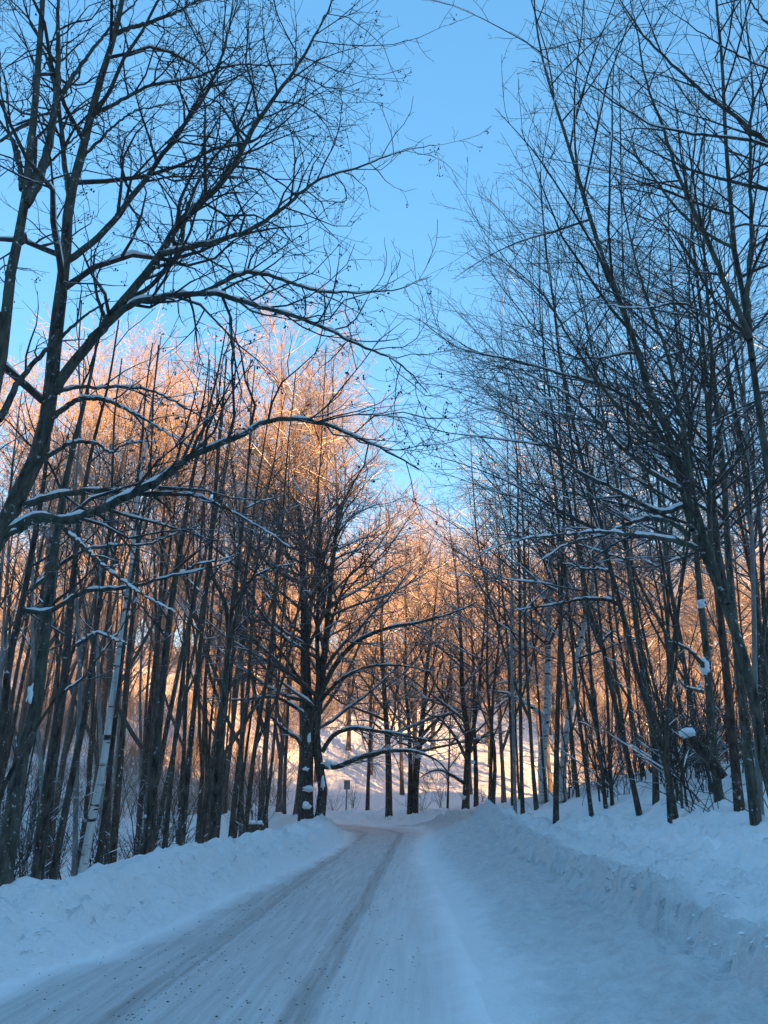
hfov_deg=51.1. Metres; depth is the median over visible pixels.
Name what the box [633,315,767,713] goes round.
bare tree
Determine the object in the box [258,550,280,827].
bare tree
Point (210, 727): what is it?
bare tree
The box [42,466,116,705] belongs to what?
bare tree
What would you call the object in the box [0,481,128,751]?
bare tree
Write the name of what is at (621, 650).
bare tree
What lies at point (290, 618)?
bare tree
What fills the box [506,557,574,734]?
bare tree
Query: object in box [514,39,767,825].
bare tree
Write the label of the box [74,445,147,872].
bare tree
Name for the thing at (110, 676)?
bare tree
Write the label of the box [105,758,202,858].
shrub
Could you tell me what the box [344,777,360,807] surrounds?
shrub
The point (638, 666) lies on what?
bare tree
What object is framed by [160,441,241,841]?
bare tree
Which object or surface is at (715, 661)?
bare tree
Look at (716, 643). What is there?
bare tree
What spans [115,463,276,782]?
bare tree
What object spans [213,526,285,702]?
bare tree
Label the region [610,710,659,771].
shrub
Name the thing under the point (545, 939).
snowbank
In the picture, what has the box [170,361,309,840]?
bare tree
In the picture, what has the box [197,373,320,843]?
bare tree
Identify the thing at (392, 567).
bare tree
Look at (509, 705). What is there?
bare tree
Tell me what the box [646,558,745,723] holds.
bare tree
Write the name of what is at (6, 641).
bare tree
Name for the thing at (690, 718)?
shrub
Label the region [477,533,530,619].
bare tree
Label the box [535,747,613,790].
shrub
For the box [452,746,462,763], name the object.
shrub
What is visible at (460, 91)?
sky
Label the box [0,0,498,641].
alder tree
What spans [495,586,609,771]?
bare tree
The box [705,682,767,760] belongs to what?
shrub
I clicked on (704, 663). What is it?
bare tree
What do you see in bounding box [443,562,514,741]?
bare tree
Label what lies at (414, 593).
bare tree
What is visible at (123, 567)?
bare tree
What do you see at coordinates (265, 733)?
bare tree
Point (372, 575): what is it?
bare tree
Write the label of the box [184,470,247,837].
bare tree
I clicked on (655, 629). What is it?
bare tree
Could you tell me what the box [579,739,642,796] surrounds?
shrub
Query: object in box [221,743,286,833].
shrub
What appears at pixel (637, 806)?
bare tree
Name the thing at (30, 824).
shrub
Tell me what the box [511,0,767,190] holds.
tree branches
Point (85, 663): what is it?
bare tree
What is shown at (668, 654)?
bare tree
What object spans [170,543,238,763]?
bare tree
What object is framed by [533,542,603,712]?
bare tree
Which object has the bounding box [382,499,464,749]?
bare tree
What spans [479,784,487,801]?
shrub
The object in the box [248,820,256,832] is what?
tree stump
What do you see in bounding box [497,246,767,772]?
bare tree
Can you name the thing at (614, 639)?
bare tree
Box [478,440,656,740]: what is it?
bare tree
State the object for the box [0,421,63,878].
bare tree
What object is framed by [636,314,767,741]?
bare tree
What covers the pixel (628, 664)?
bare tree
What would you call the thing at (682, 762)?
shrub
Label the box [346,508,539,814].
bare tree
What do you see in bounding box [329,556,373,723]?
bare tree
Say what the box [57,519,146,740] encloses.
bare tree
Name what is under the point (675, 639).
bare tree
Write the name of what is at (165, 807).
shrub
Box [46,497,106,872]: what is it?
bare tree
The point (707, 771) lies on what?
shrub
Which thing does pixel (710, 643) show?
bare tree
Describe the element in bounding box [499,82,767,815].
bare tree
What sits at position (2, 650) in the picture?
bare tree
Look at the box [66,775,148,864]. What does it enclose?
shrub
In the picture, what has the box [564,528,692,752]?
bare tree
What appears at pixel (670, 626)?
bare tree
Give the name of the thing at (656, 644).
bare tree
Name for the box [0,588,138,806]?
bare tree
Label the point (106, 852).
shrub
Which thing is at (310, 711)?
maple tree
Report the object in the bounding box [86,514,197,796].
bare tree
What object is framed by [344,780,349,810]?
road sign
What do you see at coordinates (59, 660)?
bare tree
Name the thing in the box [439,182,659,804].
bare tree
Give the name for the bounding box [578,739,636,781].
shrub
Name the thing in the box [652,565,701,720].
bare tree
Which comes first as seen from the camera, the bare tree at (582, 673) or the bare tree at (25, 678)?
the bare tree at (582, 673)
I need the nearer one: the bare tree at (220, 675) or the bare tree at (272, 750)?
the bare tree at (272, 750)
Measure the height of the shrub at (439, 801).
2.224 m
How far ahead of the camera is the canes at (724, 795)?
13.06 m
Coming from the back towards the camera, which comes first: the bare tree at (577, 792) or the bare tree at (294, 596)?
the bare tree at (294, 596)
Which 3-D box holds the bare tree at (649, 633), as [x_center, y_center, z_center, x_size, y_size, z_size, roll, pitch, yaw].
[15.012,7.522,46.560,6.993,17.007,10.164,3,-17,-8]
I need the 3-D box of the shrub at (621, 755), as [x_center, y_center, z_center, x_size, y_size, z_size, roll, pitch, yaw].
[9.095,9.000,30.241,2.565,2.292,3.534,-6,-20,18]
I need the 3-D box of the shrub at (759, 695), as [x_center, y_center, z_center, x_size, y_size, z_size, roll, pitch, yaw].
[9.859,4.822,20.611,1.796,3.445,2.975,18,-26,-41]
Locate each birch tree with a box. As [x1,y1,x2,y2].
[77,336,176,873]
[455,366,603,804]
[516,375,708,803]
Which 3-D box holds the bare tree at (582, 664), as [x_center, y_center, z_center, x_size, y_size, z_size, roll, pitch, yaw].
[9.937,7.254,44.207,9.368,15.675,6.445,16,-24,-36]
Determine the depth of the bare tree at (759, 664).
26.05 m
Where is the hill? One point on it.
(336, 778)
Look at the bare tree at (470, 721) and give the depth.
58.47 m
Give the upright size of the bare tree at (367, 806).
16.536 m
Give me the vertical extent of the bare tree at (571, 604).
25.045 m
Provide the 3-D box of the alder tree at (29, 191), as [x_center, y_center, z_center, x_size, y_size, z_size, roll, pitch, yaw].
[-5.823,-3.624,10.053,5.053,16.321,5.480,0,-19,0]
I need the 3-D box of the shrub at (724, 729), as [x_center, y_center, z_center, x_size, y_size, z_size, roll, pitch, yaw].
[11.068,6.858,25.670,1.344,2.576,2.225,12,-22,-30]
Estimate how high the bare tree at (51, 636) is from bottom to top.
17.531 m
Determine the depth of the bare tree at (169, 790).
16.04 m
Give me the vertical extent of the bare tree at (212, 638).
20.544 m
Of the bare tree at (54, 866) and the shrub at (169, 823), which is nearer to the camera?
the bare tree at (54, 866)
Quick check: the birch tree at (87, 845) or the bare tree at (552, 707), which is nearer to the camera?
the birch tree at (87, 845)
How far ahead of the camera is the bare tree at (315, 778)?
66.97 m
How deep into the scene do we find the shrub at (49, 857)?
24.70 m
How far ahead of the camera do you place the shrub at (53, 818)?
17.76 m
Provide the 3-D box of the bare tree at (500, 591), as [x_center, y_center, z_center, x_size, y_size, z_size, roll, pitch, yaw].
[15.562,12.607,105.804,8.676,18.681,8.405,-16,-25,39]
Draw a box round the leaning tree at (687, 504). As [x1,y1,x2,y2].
[365,0,767,797]
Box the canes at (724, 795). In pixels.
[684,751,767,811]
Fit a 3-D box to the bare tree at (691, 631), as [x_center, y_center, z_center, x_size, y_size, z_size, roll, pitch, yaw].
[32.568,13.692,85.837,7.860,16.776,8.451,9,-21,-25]
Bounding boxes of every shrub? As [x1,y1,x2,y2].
[1,752,89,877]
[1,777,49,873]
[2,769,79,877]
[2,799,38,878]
[4,762,94,877]
[13,831,118,881]
[17,774,96,878]
[17,810,89,879]
[19,775,142,879]
[33,811,72,878]
[62,784,132,867]
[63,828,138,867]
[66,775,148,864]
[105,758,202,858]
[105,818,175,858]
[118,810,173,857]
[123,763,206,846]
[124,801,169,849]
[135,790,193,847]
[137,811,220,854]
[156,764,209,847]
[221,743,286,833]
[313,787,341,809]
[315,789,352,810]
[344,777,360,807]
[355,721,378,753]
[392,783,441,810]
[412,770,433,792]
[428,775,446,807]
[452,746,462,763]
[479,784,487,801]
[524,701,605,801]
[529,646,645,801]
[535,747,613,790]
[541,669,632,782]
[564,744,624,790]
[569,678,644,790]
[578,603,741,808]
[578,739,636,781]
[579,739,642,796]
[586,737,643,792]
[590,725,646,777]
[604,673,657,782]
[605,705,738,768]
[609,611,725,800]
[610,695,656,773]
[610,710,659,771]
[619,708,686,770]
[625,683,722,785]
[626,684,691,776]
[627,677,698,786]
[632,677,697,788]
[639,723,727,790]
[647,654,724,778]
[647,666,725,778]
[655,619,759,770]
[661,665,753,792]
[662,659,740,763]
[677,669,764,763]
[680,652,767,777]
[683,679,767,766]
[696,682,738,760]
[702,694,740,763]
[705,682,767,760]
[723,678,766,748]
[724,653,766,743]
[729,650,767,740]
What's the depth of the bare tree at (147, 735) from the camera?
32.82 m
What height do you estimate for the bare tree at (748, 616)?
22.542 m
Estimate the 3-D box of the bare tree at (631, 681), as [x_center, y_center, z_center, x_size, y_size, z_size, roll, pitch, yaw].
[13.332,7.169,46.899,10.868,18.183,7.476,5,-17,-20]
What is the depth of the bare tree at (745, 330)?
10.99 m
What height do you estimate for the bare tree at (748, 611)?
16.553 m
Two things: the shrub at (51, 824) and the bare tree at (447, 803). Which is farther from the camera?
the bare tree at (447, 803)
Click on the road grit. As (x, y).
(263, 957)
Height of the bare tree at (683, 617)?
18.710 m
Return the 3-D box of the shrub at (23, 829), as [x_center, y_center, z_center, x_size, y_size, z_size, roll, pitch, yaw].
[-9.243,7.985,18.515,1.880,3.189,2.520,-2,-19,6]
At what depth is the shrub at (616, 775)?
28.41 m
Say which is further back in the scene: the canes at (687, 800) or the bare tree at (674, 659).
the bare tree at (674, 659)
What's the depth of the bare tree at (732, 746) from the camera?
15.70 m
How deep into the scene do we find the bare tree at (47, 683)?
28.53 m
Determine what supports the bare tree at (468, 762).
on the ground
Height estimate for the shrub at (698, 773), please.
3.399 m
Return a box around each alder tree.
[0,0,152,422]
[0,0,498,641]
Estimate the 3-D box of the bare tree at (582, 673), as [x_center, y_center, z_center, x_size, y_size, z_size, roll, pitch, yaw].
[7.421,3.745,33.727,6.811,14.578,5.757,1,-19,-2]
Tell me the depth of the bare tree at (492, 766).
39.86 m
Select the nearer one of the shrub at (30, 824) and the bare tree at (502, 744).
the shrub at (30, 824)
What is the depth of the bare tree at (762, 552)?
19.66 m
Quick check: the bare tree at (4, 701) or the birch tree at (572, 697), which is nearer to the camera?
the bare tree at (4, 701)
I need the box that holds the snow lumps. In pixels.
[0,803,767,970]
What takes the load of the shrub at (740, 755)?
on the ground
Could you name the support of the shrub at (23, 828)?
on the ground
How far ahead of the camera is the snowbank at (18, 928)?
10.40 m
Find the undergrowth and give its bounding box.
[1,634,764,848]
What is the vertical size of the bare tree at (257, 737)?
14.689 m
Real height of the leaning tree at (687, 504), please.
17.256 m
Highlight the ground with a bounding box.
[1,752,767,879]
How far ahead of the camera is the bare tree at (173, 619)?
102.13 m
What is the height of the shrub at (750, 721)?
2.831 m
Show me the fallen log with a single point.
(706, 755)
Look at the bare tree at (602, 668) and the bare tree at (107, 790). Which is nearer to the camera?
the bare tree at (107, 790)
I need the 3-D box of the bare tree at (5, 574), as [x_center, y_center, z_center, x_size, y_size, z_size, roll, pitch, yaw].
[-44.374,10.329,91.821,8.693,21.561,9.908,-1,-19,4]
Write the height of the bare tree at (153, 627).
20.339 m
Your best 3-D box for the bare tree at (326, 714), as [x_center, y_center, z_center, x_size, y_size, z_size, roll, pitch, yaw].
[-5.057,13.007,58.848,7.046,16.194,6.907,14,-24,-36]
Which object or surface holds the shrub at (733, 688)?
on the ground
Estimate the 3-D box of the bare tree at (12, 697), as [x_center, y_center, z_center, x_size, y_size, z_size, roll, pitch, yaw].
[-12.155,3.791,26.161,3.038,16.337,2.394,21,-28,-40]
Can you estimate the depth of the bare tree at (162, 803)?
25.22 m
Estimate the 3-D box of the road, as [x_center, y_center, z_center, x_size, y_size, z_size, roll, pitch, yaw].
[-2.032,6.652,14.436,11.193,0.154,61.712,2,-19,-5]
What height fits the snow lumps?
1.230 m
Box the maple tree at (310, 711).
[160,322,517,820]
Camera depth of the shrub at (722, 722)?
28.68 m
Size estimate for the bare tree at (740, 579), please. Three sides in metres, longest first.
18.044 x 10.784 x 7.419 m
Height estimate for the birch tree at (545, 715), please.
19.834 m
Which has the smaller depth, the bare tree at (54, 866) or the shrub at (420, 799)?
the bare tree at (54, 866)
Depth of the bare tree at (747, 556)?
21.54 m
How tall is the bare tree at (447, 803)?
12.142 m
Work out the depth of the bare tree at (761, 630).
17.46 m
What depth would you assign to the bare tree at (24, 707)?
39.55 m
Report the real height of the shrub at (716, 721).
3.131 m
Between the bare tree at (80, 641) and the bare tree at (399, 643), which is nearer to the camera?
the bare tree at (80, 641)
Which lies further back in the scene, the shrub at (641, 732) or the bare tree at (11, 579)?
the bare tree at (11, 579)
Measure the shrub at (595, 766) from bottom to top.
4.791 m
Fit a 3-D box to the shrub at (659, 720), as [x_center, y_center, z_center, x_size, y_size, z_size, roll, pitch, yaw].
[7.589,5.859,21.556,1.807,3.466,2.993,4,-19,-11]
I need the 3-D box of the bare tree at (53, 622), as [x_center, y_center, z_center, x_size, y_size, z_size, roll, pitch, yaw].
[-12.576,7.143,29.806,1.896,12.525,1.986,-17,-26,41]
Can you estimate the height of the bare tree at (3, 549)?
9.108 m
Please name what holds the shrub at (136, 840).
on the ground
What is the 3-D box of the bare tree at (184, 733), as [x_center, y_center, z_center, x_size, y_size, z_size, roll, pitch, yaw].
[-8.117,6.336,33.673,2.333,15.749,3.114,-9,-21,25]
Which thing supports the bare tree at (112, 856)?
on the snowbank at (18, 928)
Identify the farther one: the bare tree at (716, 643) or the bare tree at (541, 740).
the bare tree at (716, 643)
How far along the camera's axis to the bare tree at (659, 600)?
31.23 m
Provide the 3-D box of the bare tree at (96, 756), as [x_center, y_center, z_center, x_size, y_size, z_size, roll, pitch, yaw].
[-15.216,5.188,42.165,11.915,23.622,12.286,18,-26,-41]
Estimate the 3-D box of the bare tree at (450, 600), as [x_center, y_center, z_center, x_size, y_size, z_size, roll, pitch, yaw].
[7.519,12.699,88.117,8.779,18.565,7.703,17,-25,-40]
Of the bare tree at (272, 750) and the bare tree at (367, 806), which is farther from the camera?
the bare tree at (367, 806)
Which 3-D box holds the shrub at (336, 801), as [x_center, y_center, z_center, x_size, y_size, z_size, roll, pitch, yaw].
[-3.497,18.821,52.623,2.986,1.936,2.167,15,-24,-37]
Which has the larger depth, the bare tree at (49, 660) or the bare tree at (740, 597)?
the bare tree at (49, 660)
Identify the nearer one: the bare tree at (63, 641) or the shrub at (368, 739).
the shrub at (368, 739)
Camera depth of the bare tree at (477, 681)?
65.95 m
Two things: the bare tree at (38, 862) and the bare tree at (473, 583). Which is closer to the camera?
the bare tree at (38, 862)
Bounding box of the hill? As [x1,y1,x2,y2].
[3,648,763,808]
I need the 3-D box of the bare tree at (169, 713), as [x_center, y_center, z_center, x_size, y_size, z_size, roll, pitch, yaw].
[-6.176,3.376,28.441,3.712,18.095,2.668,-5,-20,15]
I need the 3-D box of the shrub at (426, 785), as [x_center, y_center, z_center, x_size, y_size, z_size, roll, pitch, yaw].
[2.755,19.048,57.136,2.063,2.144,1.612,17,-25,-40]
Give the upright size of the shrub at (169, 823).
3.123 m
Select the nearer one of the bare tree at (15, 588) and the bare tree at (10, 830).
the bare tree at (10, 830)
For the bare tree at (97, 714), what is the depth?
44.00 m
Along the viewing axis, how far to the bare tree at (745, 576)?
34.16 m
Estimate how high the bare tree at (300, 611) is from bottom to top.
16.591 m
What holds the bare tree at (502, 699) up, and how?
on the hill
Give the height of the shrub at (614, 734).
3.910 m
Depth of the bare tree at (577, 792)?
32.27 m
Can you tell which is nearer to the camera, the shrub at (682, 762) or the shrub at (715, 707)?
the shrub at (682, 762)
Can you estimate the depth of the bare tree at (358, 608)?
90.30 m
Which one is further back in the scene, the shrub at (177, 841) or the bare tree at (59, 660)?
the bare tree at (59, 660)
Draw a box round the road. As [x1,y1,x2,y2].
[0,823,492,1023]
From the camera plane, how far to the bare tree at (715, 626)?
37.68 m
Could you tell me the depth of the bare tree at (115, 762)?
40.34 m
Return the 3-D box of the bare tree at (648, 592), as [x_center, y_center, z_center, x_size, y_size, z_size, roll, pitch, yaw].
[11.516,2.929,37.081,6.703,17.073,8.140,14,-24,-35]
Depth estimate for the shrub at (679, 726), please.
20.61 m
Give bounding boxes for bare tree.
[0,301,249,749]
[0,304,256,860]
[0,305,252,885]
[0,307,99,788]
[0,307,155,879]
[0,329,291,826]
[0,343,49,566]
[0,346,87,669]
[0,347,272,864]
[0,391,30,832]
[0,395,139,850]
[0,416,86,786]
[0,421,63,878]
[0,444,68,700]
[0,475,67,665]
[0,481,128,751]
[0,536,25,646]
[0,537,26,635]
[0,539,90,709]
[0,543,29,634]
[0,546,30,659]
[0,559,30,673]
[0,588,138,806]
[1,402,189,850]
[5,460,99,769]
[12,526,70,699]
[12,554,87,688]
[13,463,122,760]
[18,470,144,763]
[20,532,86,712]
[20,559,84,825]
[25,559,84,694]
[28,300,156,875]
[34,625,70,843]
[36,553,88,708]
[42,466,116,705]
[44,471,94,771]
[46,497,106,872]
[47,358,130,879]
[49,419,125,837]
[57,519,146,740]
[65,474,139,863]
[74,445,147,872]
[80,501,157,696]
[82,534,144,659]
[82,620,104,841]
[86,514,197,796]
[89,574,151,803]
[94,344,184,863]
[99,501,170,840]
[106,512,223,692]
[107,358,389,841]
[108,326,181,863]
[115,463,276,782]
[115,480,244,814]
[120,326,244,854]
[120,522,197,678]
[122,361,332,836]
[126,424,196,853]
[127,277,382,822]
[136,355,255,845]
[139,462,323,767]
[140,390,269,853]
[149,540,210,672]
[153,411,246,848]
[156,484,217,843]
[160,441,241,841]
[161,524,300,730]
[162,343,215,848]
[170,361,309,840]
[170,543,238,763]
[172,533,264,702]
[173,344,454,814]
[174,376,341,814]
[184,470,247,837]
[186,465,334,813]
[186,555,221,825]
[190,539,230,784]
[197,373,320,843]
[200,518,250,778]
[210,559,349,811]
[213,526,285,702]
[216,372,313,838]
[216,500,265,836]
[231,524,274,835]
[231,588,314,792]
[234,346,370,833]
[243,539,294,677]
[253,467,402,755]
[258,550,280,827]
[263,433,330,828]
[263,460,522,816]
[265,582,314,698]
[269,541,334,684]
[276,572,322,651]
[277,589,357,781]
[278,599,354,723]
[293,565,436,810]
[312,548,402,750]
[313,553,399,696]
[322,530,413,774]
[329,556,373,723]
[331,492,482,779]
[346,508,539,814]
[351,524,394,672]
[354,476,539,808]
[356,102,683,819]
[356,514,466,709]
[361,554,452,794]
[371,527,413,662]
[379,17,767,823]
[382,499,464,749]
[385,522,441,688]
[392,256,645,814]
[399,175,666,815]
[399,433,605,805]
[407,553,464,705]
[408,474,568,804]
[414,512,542,806]
[417,365,614,809]
[423,502,470,613]
[428,241,651,816]
[429,423,606,802]
[429,576,502,793]
[429,629,484,808]
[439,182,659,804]
[442,525,475,614]
[442,536,565,802]
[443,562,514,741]
[444,572,515,767]
[446,234,729,805]
[447,516,531,708]
[448,548,488,647]
[449,261,671,808]
[450,12,767,811]
[455,276,672,823]
[455,379,555,813]
[457,540,556,799]
[468,593,539,781]
[476,426,678,796]
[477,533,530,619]
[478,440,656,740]
[486,410,685,776]
[486,459,645,761]
[488,546,516,674]
[493,548,587,792]
[494,532,632,731]
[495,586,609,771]
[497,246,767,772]
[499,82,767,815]
[500,134,767,802]
[501,642,563,748]
[503,522,626,784]
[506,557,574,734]
[509,507,643,779]
[513,0,767,488]
[513,389,683,740]
[513,505,624,729]
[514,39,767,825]
[529,397,705,738]
[531,366,741,682]
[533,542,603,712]
[551,497,688,774]
[551,526,683,774]
[554,434,745,705]
[555,321,767,765]
[558,377,735,765]
[563,147,767,723]
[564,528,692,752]
[565,490,698,771]
[571,515,678,760]
[577,509,697,716]
[591,579,662,732]
[598,250,767,758]
[600,576,697,724]
[604,190,767,666]
[607,539,657,727]
[608,270,767,623]
[625,541,700,744]
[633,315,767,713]
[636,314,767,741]
[639,518,766,694]
[641,327,767,711]
[644,500,751,761]
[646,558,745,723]
[647,445,767,668]
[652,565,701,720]
[667,335,767,540]
[671,573,714,712]
[672,550,746,674]
[672,562,698,684]
[674,471,767,641]
[674,564,713,646]
[678,454,767,661]
[682,550,767,706]
[687,545,751,719]
[696,442,767,640]
[701,486,767,656]
[714,526,767,664]
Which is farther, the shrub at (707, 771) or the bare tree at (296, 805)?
the bare tree at (296, 805)
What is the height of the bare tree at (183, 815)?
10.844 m
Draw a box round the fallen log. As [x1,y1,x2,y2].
[675,713,729,780]
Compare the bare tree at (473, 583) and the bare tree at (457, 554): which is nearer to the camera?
the bare tree at (473, 583)
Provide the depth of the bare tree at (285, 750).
41.98 m
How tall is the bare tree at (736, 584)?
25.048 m
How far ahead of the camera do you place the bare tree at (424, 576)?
85.83 m
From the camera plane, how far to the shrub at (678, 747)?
25.38 m
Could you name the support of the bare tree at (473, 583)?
on the hill
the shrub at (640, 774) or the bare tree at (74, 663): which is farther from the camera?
the bare tree at (74, 663)
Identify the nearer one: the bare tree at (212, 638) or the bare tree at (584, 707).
the bare tree at (584, 707)
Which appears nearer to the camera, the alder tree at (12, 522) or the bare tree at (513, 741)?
the alder tree at (12, 522)
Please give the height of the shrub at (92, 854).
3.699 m
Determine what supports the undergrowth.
on the hill
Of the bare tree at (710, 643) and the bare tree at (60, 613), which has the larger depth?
the bare tree at (710, 643)
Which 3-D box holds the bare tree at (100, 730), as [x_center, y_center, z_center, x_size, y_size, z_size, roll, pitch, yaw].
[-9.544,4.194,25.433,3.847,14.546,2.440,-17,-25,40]
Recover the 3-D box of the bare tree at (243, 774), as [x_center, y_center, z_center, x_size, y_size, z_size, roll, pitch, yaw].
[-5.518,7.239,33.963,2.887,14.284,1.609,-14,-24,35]
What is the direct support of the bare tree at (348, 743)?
on the hill
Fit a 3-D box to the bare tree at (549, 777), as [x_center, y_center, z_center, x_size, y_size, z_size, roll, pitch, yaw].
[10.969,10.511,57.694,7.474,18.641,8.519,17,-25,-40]
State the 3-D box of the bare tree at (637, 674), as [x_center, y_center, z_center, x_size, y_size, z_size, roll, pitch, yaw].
[4.037,-1.729,17.296,7.652,16.080,7.949,12,-22,-31]
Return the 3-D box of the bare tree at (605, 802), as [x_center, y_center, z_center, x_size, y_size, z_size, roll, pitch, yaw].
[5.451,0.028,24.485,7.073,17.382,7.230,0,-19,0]
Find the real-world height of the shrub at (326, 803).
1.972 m
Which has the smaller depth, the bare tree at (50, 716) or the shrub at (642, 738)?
the shrub at (642, 738)
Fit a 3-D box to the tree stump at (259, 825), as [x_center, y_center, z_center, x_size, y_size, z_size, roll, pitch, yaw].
[-3.470,8.908,22.314,0.305,0.662,0.305,0,-19,0]
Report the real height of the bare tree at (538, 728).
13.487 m
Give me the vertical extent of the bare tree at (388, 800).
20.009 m
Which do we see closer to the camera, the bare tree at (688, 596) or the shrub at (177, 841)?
the shrub at (177, 841)
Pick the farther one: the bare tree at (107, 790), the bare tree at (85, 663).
the bare tree at (85, 663)
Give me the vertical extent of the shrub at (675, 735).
4.354 m
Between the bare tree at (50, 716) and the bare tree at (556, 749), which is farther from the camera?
the bare tree at (50, 716)
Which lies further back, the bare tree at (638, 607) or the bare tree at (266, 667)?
the bare tree at (266, 667)
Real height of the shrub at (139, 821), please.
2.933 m
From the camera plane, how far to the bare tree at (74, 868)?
13.03 m
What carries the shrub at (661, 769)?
on the ground
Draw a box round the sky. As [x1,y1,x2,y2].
[0,0,767,655]
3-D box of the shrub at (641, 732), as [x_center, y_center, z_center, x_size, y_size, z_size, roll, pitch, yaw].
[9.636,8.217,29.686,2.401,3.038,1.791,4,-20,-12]
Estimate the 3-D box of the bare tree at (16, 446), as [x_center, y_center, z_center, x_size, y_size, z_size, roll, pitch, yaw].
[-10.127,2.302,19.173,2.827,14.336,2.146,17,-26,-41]
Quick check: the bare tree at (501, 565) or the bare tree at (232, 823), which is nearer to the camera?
the bare tree at (232, 823)
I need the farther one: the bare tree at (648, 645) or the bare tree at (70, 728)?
the bare tree at (648, 645)
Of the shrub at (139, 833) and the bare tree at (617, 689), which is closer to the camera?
the shrub at (139, 833)
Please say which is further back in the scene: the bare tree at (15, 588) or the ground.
the bare tree at (15, 588)
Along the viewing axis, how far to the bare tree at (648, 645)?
78.25 m
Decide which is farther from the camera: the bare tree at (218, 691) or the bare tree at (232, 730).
the bare tree at (218, 691)
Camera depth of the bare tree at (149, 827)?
14.59 m
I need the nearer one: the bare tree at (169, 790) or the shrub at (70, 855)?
the shrub at (70, 855)
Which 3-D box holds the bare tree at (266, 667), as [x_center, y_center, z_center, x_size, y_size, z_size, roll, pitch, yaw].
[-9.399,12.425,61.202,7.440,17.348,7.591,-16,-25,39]
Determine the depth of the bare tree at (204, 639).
39.10 m
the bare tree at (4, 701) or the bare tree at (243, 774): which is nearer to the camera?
the bare tree at (4, 701)
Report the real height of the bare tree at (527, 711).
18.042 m
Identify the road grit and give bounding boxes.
[27,830,420,1023]
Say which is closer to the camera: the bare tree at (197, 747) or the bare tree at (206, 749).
the bare tree at (206, 749)
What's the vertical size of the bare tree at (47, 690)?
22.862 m
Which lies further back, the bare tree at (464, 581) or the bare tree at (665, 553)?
the bare tree at (464, 581)
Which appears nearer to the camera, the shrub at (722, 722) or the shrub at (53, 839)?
the shrub at (53, 839)
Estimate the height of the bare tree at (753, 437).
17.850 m
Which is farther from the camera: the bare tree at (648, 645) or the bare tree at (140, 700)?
the bare tree at (648, 645)
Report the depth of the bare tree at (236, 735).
34.62 m
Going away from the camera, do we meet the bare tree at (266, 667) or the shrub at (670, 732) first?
the shrub at (670, 732)
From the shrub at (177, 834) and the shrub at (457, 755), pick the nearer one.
the shrub at (177, 834)
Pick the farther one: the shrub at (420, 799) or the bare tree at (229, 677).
the shrub at (420, 799)
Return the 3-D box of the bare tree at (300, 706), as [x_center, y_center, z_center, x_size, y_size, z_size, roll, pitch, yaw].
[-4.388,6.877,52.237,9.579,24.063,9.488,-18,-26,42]
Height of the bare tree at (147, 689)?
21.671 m
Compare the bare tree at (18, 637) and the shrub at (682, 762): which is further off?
the bare tree at (18, 637)
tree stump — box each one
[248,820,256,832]
[256,820,263,829]
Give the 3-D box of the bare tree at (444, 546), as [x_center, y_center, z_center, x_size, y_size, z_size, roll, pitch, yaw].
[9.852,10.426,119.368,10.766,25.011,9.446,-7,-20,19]
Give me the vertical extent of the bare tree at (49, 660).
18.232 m
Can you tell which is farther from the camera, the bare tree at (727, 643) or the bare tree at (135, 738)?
the bare tree at (727, 643)
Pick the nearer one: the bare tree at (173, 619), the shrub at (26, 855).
the shrub at (26, 855)
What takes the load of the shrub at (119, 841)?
on the ground
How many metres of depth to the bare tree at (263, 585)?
97.33 m
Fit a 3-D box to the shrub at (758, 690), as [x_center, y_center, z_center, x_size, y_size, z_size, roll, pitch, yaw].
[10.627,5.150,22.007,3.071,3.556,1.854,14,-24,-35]
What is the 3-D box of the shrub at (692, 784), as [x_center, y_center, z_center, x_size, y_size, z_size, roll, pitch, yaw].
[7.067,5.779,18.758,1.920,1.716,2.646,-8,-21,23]
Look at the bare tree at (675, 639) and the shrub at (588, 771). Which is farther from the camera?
the shrub at (588, 771)
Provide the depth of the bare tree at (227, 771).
40.94 m
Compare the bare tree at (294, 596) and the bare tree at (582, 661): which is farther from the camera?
the bare tree at (294, 596)
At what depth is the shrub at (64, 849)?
30.71 m
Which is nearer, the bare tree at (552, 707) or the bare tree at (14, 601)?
the bare tree at (552, 707)
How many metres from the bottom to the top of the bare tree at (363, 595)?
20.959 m
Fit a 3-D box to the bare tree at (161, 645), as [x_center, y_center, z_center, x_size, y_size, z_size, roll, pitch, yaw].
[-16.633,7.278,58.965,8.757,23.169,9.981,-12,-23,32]
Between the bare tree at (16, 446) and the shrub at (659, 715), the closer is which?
the bare tree at (16, 446)
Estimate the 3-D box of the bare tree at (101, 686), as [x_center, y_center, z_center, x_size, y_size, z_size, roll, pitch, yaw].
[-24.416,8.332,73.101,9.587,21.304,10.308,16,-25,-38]
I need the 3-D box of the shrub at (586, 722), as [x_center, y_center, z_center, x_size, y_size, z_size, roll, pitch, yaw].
[8.335,8.669,32.200,3.744,4.737,2.792,1,-19,-3]
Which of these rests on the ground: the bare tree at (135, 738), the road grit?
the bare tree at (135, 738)
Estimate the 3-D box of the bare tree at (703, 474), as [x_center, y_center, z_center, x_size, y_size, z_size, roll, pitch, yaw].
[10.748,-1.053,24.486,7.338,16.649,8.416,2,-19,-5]
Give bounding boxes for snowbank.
[0,809,347,983]
[391,799,767,1023]
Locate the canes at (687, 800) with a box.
[639,765,743,812]
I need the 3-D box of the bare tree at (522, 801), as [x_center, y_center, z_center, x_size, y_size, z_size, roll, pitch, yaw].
[3.924,0.181,24.723,7.430,17.971,5.518,0,-19,0]

